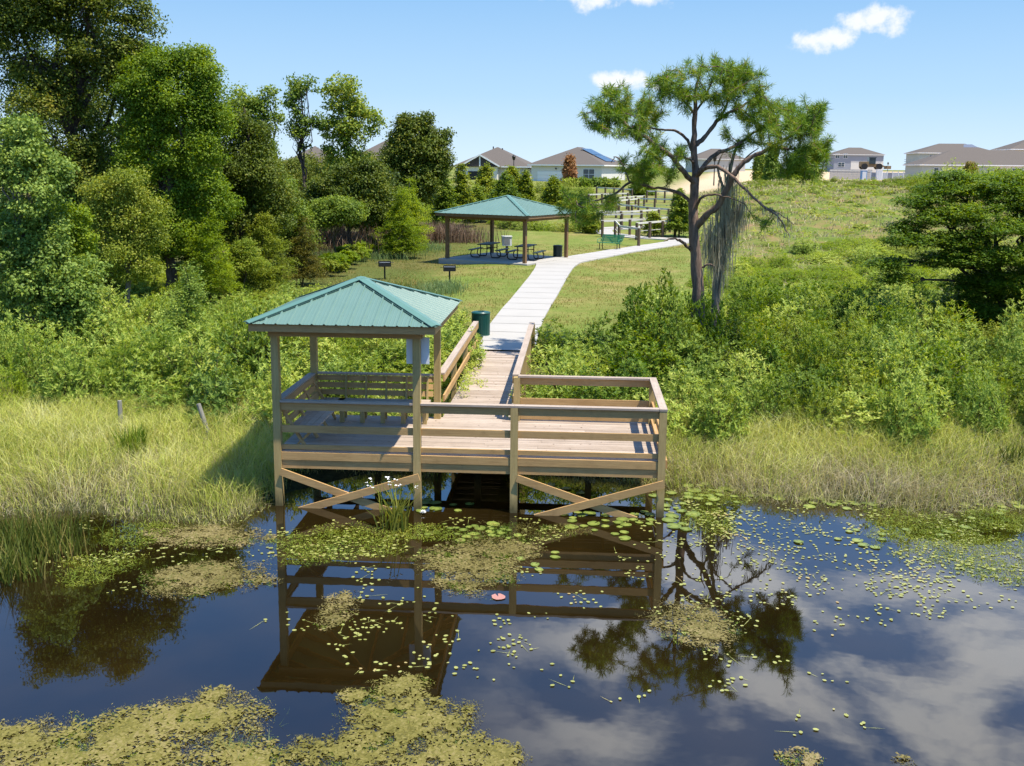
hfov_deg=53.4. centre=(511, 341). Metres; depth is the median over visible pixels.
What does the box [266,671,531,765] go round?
floating weed mat
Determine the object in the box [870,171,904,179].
panel fence
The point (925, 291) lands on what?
leafy shrub
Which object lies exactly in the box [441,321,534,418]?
boardwalk
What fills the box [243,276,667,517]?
viewing deck
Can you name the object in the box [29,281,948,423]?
undergrowth
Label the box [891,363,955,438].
leafy shrub
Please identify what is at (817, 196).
feathery shrub
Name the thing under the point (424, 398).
dark shrub
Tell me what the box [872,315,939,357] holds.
dark shrub
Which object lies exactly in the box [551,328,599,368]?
leafy shrub
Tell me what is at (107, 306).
leafy shrub
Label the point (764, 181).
olive shrub
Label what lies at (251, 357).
dark shrub
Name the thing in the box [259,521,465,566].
floating weed mat
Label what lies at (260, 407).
leafy shrub
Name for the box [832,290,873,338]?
leafy shrub
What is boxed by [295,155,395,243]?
broadleaf tree
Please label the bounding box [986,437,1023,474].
reed clump
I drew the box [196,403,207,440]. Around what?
marsh post
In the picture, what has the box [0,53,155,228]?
broadleaf tree
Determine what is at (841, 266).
feathery shrub
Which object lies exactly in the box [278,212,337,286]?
sapling
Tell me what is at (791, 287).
leafy shrub
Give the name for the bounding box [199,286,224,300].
bluish shrub
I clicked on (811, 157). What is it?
pine tree
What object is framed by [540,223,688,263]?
path to ramp
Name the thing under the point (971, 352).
dark shrub
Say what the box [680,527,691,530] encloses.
lily pad
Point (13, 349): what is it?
leafy shrub
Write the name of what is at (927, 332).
leafy shrub
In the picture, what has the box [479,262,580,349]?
path
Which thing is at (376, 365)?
leafy shrub
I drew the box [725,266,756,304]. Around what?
leafy shrub
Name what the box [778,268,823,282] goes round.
feathery shrub
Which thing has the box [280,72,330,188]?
broadleaf tree
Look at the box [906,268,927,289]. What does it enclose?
feathery shrub
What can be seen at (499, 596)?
flower
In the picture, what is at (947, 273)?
leafy shrub
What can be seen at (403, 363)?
leafy shrub
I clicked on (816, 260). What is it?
leafy shrub
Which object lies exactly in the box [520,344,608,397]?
leafy shrub
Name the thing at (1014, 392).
dark shrub
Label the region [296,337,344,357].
leafy shrub
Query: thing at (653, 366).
dense shrub
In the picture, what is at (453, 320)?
leafy shrub
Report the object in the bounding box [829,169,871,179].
retaining wall
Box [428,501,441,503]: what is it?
lily pad
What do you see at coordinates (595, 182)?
hedge shrub
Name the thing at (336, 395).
dark shrub
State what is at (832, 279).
feathery shrub
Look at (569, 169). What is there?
young tree
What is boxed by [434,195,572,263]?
picnic pavilion
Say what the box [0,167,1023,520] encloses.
ground
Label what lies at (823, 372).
dense shrub
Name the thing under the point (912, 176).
feathery shrub
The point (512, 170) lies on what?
young tree
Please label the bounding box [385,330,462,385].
leafy shrub
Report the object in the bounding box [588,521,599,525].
lily pad
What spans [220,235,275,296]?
sapling
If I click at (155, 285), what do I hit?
feathery shrub
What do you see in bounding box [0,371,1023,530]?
bank grass
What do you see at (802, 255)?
feathery shrub
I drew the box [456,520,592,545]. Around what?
floating weed mat
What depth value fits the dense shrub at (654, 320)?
28.14 m
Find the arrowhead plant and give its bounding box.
[362,476,429,532]
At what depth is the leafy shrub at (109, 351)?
26.51 m
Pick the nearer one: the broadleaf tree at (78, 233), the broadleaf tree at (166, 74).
the broadleaf tree at (78, 233)
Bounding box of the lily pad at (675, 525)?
[667,523,680,527]
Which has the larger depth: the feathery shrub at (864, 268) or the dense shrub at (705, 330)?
the feathery shrub at (864, 268)
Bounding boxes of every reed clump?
[0,493,114,564]
[0,532,61,588]
[108,422,160,459]
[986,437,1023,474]
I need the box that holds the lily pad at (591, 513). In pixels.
[583,511,595,514]
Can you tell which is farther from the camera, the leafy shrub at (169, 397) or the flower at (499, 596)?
the leafy shrub at (169, 397)
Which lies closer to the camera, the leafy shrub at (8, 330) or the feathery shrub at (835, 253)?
the leafy shrub at (8, 330)
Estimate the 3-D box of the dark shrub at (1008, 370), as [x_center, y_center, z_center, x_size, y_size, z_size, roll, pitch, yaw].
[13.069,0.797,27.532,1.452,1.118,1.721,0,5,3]
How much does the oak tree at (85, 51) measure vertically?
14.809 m
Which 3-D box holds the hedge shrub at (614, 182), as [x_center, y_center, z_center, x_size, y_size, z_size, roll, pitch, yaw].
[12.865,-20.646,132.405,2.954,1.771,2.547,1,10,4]
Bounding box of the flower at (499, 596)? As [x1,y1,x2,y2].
[492,593,504,599]
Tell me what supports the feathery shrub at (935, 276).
on the ground at (572, 309)
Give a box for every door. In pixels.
[468,171,480,179]
[537,171,561,180]
[878,171,881,179]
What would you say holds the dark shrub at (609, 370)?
on the ground at (572, 309)
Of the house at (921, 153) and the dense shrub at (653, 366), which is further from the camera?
the house at (921, 153)
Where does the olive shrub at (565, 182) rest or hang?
on the ground at (572, 309)
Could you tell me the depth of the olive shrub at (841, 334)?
30.16 m
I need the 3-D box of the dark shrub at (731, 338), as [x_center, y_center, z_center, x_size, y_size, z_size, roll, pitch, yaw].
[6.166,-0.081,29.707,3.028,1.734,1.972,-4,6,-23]
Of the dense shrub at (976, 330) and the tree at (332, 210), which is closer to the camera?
the dense shrub at (976, 330)
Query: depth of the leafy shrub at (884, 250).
57.63 m
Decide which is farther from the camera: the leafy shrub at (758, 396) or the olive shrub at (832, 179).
the olive shrub at (832, 179)
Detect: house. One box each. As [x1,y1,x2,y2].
[291,146,325,163]
[364,140,398,172]
[454,146,530,179]
[527,147,624,180]
[685,149,744,171]
[825,148,884,171]
[903,150,1023,178]
[904,144,986,170]
[991,140,1023,152]
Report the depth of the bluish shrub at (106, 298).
37.19 m
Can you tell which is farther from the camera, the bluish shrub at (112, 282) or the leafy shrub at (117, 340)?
the bluish shrub at (112, 282)
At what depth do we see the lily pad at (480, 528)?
18.60 m
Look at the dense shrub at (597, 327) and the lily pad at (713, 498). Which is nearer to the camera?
the lily pad at (713, 498)
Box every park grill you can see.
[378,261,393,278]
[443,265,458,277]
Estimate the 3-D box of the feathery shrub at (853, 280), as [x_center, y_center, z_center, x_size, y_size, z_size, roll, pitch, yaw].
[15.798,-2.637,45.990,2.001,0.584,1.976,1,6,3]
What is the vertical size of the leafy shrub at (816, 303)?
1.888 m
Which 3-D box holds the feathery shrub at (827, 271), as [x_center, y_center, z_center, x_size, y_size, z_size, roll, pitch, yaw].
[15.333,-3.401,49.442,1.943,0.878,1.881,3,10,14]
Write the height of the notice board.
0.510 m
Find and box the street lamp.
[713,157,716,185]
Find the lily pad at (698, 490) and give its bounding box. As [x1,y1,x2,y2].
[688,488,700,491]
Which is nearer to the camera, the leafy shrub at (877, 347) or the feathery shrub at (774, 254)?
the leafy shrub at (877, 347)
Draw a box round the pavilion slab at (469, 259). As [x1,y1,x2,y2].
[439,252,573,265]
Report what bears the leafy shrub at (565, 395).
on the ground at (572, 309)
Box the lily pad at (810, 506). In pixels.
[803,504,814,507]
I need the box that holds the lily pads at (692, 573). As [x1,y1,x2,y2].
[2,487,1023,735]
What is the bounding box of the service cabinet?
[501,236,511,252]
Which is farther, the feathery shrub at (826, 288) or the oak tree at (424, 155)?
the oak tree at (424, 155)
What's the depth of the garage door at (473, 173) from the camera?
161.45 m
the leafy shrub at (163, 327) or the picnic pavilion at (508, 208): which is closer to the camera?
the leafy shrub at (163, 327)
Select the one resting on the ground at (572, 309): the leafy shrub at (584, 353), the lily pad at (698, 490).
the leafy shrub at (584, 353)
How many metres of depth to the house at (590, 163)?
155.77 m
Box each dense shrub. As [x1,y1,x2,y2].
[531,317,595,365]
[565,311,620,358]
[565,364,621,405]
[600,348,661,400]
[612,306,683,367]
[613,329,692,388]
[616,282,664,349]
[656,286,725,354]
[685,302,732,360]
[726,270,775,312]
[728,297,767,327]
[731,310,775,339]
[734,310,791,391]
[740,287,791,318]
[757,275,803,313]
[792,313,830,381]
[795,274,839,323]
[806,305,837,350]
[808,359,850,400]
[819,282,885,322]
[836,316,878,346]
[847,303,932,345]
[873,292,918,342]
[891,340,976,403]
[924,300,990,353]
[924,367,982,424]
[934,273,964,321]
[1012,359,1023,384]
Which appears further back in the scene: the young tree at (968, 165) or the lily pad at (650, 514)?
the young tree at (968, 165)
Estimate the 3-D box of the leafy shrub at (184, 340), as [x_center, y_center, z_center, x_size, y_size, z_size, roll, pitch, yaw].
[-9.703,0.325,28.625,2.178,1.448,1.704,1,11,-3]
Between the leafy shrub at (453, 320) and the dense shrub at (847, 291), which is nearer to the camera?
the leafy shrub at (453, 320)
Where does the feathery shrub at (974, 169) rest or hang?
on the ground at (572, 309)
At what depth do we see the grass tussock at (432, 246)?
62.76 m
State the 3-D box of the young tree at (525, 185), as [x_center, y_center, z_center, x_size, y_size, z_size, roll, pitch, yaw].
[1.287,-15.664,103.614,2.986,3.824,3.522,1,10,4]
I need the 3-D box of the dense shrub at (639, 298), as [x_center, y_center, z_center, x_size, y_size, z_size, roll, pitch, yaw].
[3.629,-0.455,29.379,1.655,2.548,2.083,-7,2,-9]
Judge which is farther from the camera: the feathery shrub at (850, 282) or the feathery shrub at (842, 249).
the feathery shrub at (842, 249)
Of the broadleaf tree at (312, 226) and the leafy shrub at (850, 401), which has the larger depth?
the broadleaf tree at (312, 226)
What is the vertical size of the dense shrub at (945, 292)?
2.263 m
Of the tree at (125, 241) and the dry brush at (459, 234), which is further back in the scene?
the dry brush at (459, 234)
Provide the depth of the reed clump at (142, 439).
21.98 m
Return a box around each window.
[583,169,594,178]
[838,162,844,166]
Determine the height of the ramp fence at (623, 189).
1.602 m
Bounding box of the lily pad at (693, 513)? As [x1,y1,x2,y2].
[686,511,699,516]
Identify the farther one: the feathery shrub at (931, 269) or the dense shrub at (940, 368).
the feathery shrub at (931, 269)
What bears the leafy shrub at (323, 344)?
on the ground at (572, 309)
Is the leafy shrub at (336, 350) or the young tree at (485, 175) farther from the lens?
the young tree at (485, 175)
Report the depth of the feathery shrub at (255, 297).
37.44 m
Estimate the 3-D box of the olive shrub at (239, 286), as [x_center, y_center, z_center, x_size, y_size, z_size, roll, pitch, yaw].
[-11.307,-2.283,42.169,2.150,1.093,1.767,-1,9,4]
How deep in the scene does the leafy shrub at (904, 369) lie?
25.27 m
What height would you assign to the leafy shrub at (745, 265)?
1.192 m
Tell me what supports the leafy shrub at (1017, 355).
on the ground at (572, 309)
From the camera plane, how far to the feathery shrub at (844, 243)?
62.89 m
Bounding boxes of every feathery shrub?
[0,349,33,413]
[131,292,171,310]
[132,276,163,294]
[140,272,165,285]
[146,287,186,306]
[227,287,265,312]
[256,278,293,290]
[319,337,365,363]
[527,220,554,230]
[581,180,594,195]
[685,269,725,289]
[705,291,730,299]
[738,252,772,270]
[738,267,767,288]
[747,265,786,277]
[753,267,784,287]
[756,241,780,246]
[764,250,796,269]
[766,249,794,263]
[771,266,810,274]
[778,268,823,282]
[783,278,837,294]
[791,251,827,260]
[800,263,834,272]
[804,266,845,287]
[811,264,842,277]
[812,195,831,198]
[819,238,855,248]
[819,263,853,271]
[820,242,853,250]
[820,250,849,257]
[823,267,868,283]
[825,277,874,297]
[828,245,851,254]
[836,235,857,243]
[838,283,875,300]
[842,181,856,187]
[842,278,872,287]
[844,259,880,277]
[851,237,881,246]
[851,262,877,271]
[860,183,878,187]
[863,213,876,217]
[867,177,879,183]
[882,252,912,258]
[897,170,932,180]
[897,180,909,185]
[902,264,932,276]
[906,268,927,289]
[908,275,937,286]
[908,281,940,297]
[910,176,945,193]
[918,263,943,272]
[928,268,955,281]
[967,163,983,174]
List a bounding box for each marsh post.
[117,400,122,429]
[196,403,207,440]
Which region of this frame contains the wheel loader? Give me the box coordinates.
[859,157,890,169]
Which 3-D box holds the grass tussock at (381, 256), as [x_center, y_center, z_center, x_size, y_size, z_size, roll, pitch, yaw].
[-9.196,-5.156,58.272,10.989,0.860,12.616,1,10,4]
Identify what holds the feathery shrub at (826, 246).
on the ground at (572, 309)
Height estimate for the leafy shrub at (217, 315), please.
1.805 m
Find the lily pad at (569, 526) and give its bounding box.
[564,524,578,528]
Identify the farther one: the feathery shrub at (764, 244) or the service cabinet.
the feathery shrub at (764, 244)
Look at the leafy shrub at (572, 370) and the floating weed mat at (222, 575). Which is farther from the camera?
the leafy shrub at (572, 370)
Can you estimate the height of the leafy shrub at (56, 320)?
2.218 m
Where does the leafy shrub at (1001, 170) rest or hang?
on the ground at (572, 309)
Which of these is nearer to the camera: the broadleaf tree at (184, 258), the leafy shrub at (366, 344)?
the leafy shrub at (366, 344)
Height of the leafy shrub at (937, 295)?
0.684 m
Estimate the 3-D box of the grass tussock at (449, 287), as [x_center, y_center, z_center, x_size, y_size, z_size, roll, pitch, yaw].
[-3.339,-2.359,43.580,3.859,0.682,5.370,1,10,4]
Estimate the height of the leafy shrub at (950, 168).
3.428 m
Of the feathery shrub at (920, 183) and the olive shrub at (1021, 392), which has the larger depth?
the feathery shrub at (920, 183)
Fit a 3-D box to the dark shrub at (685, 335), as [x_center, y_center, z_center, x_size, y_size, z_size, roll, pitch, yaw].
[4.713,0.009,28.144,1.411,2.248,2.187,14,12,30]
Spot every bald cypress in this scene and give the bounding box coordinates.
[374,185,429,257]
[392,177,434,245]
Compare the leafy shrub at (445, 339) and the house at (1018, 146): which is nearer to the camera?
the leafy shrub at (445, 339)
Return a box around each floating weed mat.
[0,684,303,765]
[51,519,186,586]
[128,557,282,599]
[136,522,275,548]
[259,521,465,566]
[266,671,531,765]
[313,589,363,630]
[401,534,545,599]
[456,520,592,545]
[634,596,744,653]
[675,484,758,535]
[773,746,825,765]
[860,504,1023,586]
[890,752,915,765]
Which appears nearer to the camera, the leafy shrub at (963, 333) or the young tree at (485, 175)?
the leafy shrub at (963, 333)
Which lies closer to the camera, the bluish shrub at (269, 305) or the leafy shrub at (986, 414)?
the leafy shrub at (986, 414)
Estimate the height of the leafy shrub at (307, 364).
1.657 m
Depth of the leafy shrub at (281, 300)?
36.34 m
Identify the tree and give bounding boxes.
[0,0,172,285]
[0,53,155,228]
[0,111,113,353]
[51,198,102,315]
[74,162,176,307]
[103,38,247,300]
[108,112,216,263]
[148,165,245,267]
[187,95,306,285]
[220,80,287,155]
[226,187,325,260]
[248,136,312,276]
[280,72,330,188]
[280,148,384,233]
[284,160,346,230]
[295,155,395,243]
[306,193,371,252]
[317,71,389,229]
[342,168,427,234]
[375,109,456,220]
[427,167,462,226]
[451,163,479,225]
[466,183,489,221]
[472,161,496,198]
[487,170,525,199]
[504,165,521,186]
[515,169,538,199]
[537,174,567,208]
[553,50,836,328]
[560,152,578,182]
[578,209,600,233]
[627,179,656,195]
[640,210,666,236]
[664,188,688,236]
[699,147,758,325]
[749,151,765,180]
[761,150,781,180]
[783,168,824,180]
[856,168,1023,333]
[963,160,978,173]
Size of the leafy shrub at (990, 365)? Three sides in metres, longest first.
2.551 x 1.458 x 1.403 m
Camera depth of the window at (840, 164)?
337.06 m
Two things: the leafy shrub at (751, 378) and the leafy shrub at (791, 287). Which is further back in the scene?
the leafy shrub at (791, 287)
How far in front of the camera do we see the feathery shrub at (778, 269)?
50.38 m
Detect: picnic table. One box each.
[468,242,508,257]
[506,244,545,260]
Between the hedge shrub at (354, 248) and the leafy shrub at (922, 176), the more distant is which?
the leafy shrub at (922, 176)
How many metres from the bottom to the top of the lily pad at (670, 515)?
0.011 m
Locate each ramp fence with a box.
[588,193,628,203]
[592,203,669,222]
[596,187,632,200]
[597,209,659,224]
[601,213,642,228]
[601,216,670,236]
[608,198,672,213]
[614,220,640,245]
[617,195,644,209]
[635,220,675,239]
[646,191,674,202]
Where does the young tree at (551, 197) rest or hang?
on the ground at (572, 309)
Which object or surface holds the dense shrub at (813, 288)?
on the ground at (572, 309)
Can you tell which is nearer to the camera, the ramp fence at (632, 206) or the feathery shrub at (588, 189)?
the ramp fence at (632, 206)
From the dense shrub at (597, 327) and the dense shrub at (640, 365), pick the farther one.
the dense shrub at (597, 327)
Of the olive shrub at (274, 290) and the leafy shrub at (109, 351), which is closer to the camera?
the leafy shrub at (109, 351)
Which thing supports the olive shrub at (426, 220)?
on the ground at (572, 309)
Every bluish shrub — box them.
[57,322,112,372]
[92,279,121,303]
[97,286,123,310]
[109,291,151,319]
[184,334,257,433]
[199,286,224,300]
[214,298,251,314]
[245,296,278,316]
[246,341,306,403]
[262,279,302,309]
[286,345,355,388]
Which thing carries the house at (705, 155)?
on the ground at (572, 309)
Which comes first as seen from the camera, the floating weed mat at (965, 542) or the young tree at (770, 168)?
the floating weed mat at (965, 542)
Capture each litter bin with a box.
[471,310,490,336]
[553,245,562,256]
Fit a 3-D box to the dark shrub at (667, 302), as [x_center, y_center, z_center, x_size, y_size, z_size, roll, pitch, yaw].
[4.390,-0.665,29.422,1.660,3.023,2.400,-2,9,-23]
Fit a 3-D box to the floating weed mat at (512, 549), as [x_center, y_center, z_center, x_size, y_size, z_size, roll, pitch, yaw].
[-0.667,3.664,16.910,2.516,0.063,2.784,1,10,4]
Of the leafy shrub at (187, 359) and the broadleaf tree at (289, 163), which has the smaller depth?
the leafy shrub at (187, 359)
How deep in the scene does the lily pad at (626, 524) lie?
18.85 m
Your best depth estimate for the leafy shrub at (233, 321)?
28.87 m
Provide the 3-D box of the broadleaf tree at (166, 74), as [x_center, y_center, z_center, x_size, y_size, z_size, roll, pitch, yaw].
[-12.821,-6.214,38.995,5.061,10.459,3.610,6,11,28]
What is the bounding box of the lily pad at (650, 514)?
[645,512,654,515]
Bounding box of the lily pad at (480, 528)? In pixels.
[475,526,485,529]
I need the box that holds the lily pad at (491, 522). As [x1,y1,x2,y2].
[487,521,499,525]
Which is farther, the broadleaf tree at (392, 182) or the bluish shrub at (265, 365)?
the broadleaf tree at (392, 182)
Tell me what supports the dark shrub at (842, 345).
on the ground at (572, 309)
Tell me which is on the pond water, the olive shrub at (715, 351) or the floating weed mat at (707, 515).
the floating weed mat at (707, 515)
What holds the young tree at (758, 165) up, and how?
on the ground at (572, 309)
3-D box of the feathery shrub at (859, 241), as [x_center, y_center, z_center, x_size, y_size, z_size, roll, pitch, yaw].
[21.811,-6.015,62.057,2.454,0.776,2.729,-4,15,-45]
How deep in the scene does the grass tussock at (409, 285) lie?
44.51 m
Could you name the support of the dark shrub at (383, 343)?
on the ground at (572, 309)
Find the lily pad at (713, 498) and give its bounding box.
[708,496,719,500]
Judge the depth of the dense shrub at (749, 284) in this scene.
35.05 m
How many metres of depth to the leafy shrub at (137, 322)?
28.59 m
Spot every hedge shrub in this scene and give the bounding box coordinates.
[316,256,349,274]
[317,252,350,272]
[333,249,360,265]
[335,245,363,260]
[340,243,372,257]
[352,240,379,252]
[365,235,382,248]
[371,232,384,242]
[563,177,582,186]
[576,175,591,186]
[586,177,603,186]
[598,176,608,186]
[605,176,621,186]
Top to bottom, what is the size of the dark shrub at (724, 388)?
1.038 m
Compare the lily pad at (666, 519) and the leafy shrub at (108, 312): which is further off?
the leafy shrub at (108, 312)
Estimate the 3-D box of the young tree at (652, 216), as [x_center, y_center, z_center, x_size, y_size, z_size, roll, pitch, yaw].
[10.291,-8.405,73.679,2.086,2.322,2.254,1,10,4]
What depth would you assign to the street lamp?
127.44 m
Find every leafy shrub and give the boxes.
[0,307,47,384]
[0,311,25,380]
[0,318,69,376]
[0,366,30,393]
[5,328,99,398]
[6,302,102,360]
[27,331,103,416]
[70,313,154,357]
[74,328,168,411]
[81,329,154,390]
[83,326,148,380]
[91,285,167,337]
[95,273,130,296]
[99,300,126,328]
[106,296,150,354]
[113,265,155,288]
[115,278,159,302]
[118,321,192,395]
[127,319,200,376]
[132,360,225,422]
[134,287,183,332]
[136,316,198,338]
[144,328,203,360]
[160,311,232,395]
[188,297,266,361]
[190,302,236,340]
[205,286,255,336]
[212,346,257,404]
[214,260,238,292]
[214,291,245,310]
[226,408,249,434]
[239,357,306,436]
[251,340,321,402]
[262,276,296,294]
[264,298,296,343]
[269,292,294,309]
[284,337,343,369]
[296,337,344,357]
[326,338,369,380]
[328,337,364,352]
[338,349,411,396]
[344,338,396,366]
[348,382,412,416]
[351,338,386,359]
[377,344,462,395]
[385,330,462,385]
[399,328,458,348]
[425,321,486,377]
[442,306,482,346]
[509,384,611,419]
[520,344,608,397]
[544,339,591,386]
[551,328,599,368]
[590,327,651,371]
[602,376,674,409]
[634,388,707,445]
[645,333,717,380]
[659,362,708,418]
[687,363,749,449]
[705,284,731,327]
[716,348,776,403]
[721,271,764,293]
[725,254,752,275]
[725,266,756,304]
[733,371,796,431]
[754,293,813,338]
[777,279,819,300]
[785,320,838,366]
[787,234,819,255]
[796,283,837,324]
[800,251,844,265]
[815,388,895,438]
[825,281,873,328]
[829,317,884,369]
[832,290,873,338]
[838,343,888,390]
[839,245,876,262]
[849,242,882,268]
[849,373,941,454]
[856,241,898,257]
[857,324,939,409]
[859,319,927,375]
[863,268,902,295]
[865,268,903,281]
[865,292,899,325]
[867,286,900,316]
[870,283,922,307]
[886,302,934,326]
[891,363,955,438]
[897,304,963,380]
[903,271,938,321]
[908,293,964,339]
[912,170,931,181]
[913,245,943,253]
[923,290,952,302]
[931,267,965,292]
[931,344,1018,390]
[936,314,986,365]
[940,157,968,177]
[950,369,1013,445]
[976,161,997,183]
[981,319,1023,378]
[984,294,1023,338]
[987,166,1019,173]
[989,288,1023,357]
[1001,336,1023,366]
[1013,399,1023,432]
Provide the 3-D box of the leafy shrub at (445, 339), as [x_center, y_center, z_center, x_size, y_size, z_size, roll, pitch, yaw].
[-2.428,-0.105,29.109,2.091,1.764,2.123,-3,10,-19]
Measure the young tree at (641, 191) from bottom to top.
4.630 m
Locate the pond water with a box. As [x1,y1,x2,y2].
[0,471,1023,765]
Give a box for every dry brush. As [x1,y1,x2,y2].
[259,223,395,257]
[355,220,518,244]
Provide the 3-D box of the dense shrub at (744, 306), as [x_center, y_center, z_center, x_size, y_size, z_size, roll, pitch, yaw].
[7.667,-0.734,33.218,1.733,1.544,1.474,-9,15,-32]
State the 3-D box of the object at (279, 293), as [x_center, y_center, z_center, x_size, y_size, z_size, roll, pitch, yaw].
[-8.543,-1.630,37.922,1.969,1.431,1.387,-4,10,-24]
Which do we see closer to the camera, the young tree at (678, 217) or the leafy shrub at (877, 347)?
the leafy shrub at (877, 347)
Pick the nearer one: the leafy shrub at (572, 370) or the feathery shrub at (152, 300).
the leafy shrub at (572, 370)
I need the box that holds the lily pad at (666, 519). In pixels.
[662,517,676,521]
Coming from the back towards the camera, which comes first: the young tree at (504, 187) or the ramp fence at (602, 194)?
the ramp fence at (602, 194)
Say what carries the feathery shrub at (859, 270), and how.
on the ground at (572, 309)
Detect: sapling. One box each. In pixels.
[147,258,216,360]
[161,208,246,300]
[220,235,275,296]
[231,210,303,292]
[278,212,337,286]
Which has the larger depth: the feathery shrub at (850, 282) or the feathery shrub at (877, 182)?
the feathery shrub at (877, 182)
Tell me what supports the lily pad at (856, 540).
on the pond water
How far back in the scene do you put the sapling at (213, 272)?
38.24 m
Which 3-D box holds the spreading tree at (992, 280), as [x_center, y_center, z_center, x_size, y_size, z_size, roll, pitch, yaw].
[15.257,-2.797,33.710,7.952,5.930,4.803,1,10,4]
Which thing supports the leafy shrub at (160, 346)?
on the ground at (572, 309)
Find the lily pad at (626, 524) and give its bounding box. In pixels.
[621,523,631,525]
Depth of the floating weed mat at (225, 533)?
18.07 m
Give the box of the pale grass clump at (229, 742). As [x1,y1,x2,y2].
[191,728,260,757]
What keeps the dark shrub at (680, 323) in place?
on the ground at (572, 309)
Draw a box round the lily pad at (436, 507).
[429,506,441,509]
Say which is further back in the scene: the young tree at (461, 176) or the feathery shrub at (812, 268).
the young tree at (461, 176)
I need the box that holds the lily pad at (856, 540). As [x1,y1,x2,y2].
[852,538,862,541]
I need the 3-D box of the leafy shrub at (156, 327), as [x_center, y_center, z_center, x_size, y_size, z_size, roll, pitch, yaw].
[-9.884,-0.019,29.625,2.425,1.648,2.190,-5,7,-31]
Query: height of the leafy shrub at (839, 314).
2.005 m
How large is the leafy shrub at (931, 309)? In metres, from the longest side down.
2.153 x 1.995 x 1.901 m
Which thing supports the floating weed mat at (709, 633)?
on the pond water
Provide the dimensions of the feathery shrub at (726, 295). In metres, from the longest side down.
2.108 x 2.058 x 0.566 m
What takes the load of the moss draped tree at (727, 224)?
on the ground at (572, 309)
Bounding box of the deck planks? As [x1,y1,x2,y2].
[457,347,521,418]
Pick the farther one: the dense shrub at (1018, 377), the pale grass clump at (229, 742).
the dense shrub at (1018, 377)
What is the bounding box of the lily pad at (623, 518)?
[616,517,628,520]
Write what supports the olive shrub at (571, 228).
on the ground at (572, 309)
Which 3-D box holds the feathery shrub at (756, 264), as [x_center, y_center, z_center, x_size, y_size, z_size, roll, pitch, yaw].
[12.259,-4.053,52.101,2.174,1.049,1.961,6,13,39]
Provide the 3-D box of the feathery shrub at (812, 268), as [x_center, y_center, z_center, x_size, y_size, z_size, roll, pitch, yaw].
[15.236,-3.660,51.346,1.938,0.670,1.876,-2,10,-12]
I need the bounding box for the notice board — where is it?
[406,337,428,363]
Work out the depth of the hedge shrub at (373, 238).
60.44 m
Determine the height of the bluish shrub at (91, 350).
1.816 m
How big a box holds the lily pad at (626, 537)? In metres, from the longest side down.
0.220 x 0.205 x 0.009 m
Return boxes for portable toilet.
[860,170,866,179]
[875,169,882,179]
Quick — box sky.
[0,0,1023,169]
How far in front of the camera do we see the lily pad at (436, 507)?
19.63 m
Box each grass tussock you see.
[284,242,437,266]
[387,277,475,293]
[402,275,479,296]
[413,239,451,253]
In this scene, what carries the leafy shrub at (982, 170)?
on the ground at (572, 309)
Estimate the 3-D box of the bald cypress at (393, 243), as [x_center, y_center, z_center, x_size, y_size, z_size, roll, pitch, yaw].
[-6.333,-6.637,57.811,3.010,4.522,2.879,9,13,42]
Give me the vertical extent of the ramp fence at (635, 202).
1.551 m
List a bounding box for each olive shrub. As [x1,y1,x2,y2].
[158,259,183,277]
[175,292,233,307]
[200,305,235,325]
[213,274,261,296]
[218,283,263,298]
[248,290,272,304]
[262,282,319,304]
[420,205,435,221]
[494,221,532,229]
[534,181,547,193]
[547,220,580,231]
[559,178,571,186]
[565,183,578,190]
[582,190,595,200]
[694,377,764,425]
[698,338,741,371]
[714,316,761,352]
[725,269,763,280]
[749,314,823,354]
[754,178,767,183]
[772,378,849,442]
[820,326,867,358]
[830,176,838,181]
[851,239,888,250]
[852,179,868,183]
[874,323,934,352]
[885,245,921,254]
[900,249,922,258]
[904,174,943,192]
[934,308,976,333]
[958,319,1003,351]
[986,366,1023,430]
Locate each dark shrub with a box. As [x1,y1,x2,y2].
[203,304,290,394]
[236,331,322,373]
[252,336,306,373]
[306,363,370,414]
[321,352,384,397]
[371,338,405,375]
[400,366,446,416]
[442,306,470,334]
[564,189,595,197]
[568,186,593,192]
[572,352,648,387]
[633,266,689,338]
[653,303,704,365]
[666,307,698,341]
[667,376,753,407]
[676,341,753,388]
[698,309,760,359]
[721,287,765,316]
[746,325,799,369]
[759,361,845,419]
[775,310,838,352]
[779,287,837,331]
[823,351,893,414]
[827,327,887,377]
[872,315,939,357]
[920,293,949,315]
[947,332,991,371]
[950,367,1016,414]
[975,351,1023,388]
[991,312,1023,344]
[1002,379,1023,407]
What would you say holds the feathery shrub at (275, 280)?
on the ground at (572, 309)
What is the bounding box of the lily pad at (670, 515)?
[665,513,678,517]
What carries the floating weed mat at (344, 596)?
on the pond water
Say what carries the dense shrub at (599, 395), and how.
on the ground at (572, 309)
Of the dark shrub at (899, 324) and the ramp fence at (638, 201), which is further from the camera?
the ramp fence at (638, 201)
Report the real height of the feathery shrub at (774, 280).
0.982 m
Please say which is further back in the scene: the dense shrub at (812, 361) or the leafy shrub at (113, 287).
the leafy shrub at (113, 287)
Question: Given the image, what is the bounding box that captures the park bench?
[597,234,624,249]
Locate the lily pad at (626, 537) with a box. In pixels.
[619,535,630,539]
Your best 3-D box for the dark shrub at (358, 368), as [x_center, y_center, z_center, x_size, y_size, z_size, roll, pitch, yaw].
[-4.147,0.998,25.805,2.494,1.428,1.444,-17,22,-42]
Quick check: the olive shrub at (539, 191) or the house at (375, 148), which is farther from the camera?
the house at (375, 148)
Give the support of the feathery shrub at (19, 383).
on the ground at (572, 309)
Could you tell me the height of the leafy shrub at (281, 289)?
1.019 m

